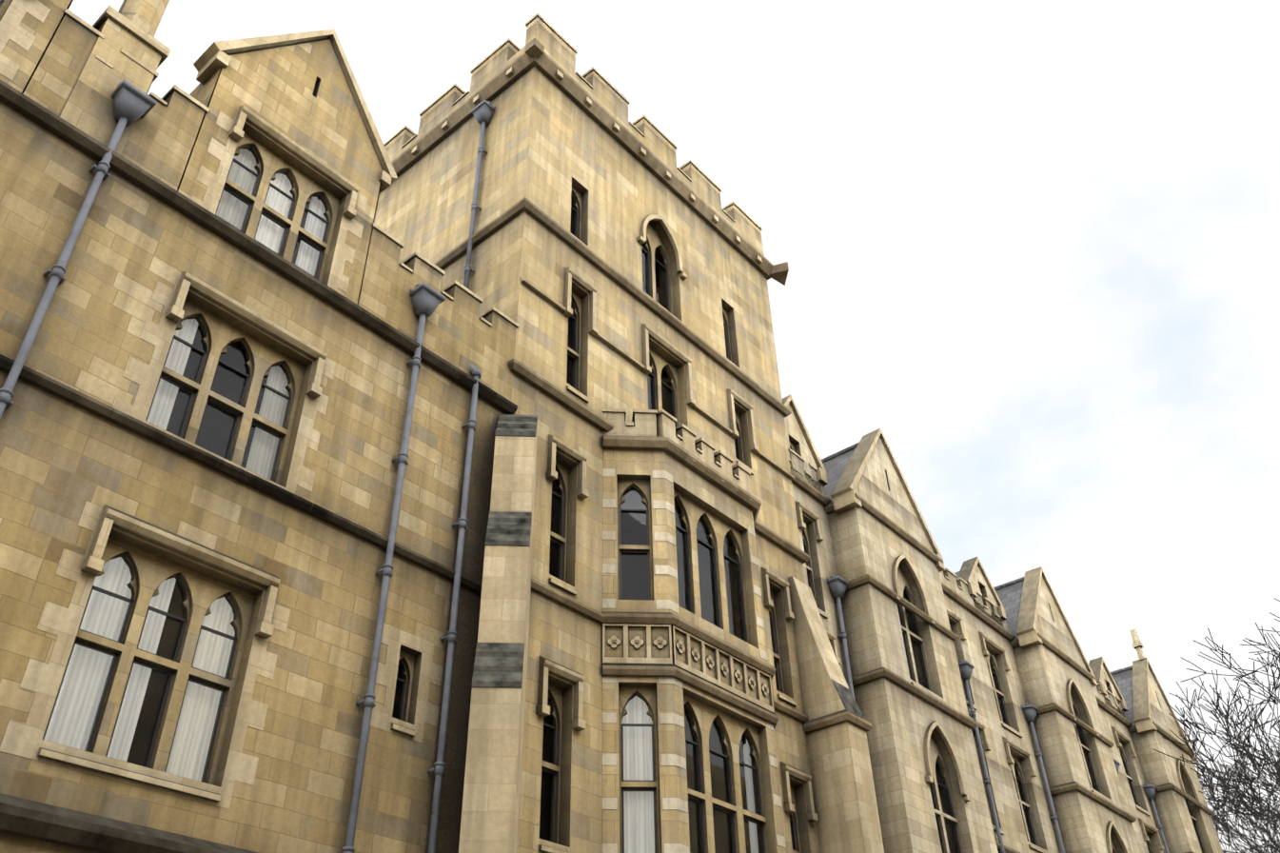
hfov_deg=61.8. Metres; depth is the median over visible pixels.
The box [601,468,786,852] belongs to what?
white bay bands
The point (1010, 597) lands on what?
college roofs
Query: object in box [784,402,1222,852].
college walls
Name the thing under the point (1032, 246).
sky
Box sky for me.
[68,0,1279,852]
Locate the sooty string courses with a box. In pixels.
[0,78,517,852]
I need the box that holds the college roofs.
[822,447,1135,726]
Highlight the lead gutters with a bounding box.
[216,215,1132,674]
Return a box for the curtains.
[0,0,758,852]
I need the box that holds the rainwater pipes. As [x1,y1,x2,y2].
[0,78,1169,852]
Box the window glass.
[44,147,1203,852]
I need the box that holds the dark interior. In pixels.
[126,86,1135,852]
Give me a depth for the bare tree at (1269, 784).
54.29 m
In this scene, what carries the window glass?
attached to the college dressings
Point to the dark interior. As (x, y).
(635, 578)
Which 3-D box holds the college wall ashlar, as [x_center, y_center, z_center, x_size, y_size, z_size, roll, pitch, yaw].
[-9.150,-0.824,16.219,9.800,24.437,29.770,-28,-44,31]
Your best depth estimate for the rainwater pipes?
14.48 m
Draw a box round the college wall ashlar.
[0,0,819,852]
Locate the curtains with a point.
(190, 750)
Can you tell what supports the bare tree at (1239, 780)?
on the ground
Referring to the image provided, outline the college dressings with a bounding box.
[0,0,1202,852]
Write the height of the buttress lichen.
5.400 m
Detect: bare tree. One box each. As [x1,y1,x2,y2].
[1152,597,1279,852]
[1199,719,1279,852]
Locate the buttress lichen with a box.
[471,413,864,717]
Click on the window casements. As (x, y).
(183, 620)
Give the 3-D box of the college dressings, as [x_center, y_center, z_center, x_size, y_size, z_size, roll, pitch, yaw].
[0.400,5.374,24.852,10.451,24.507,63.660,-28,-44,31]

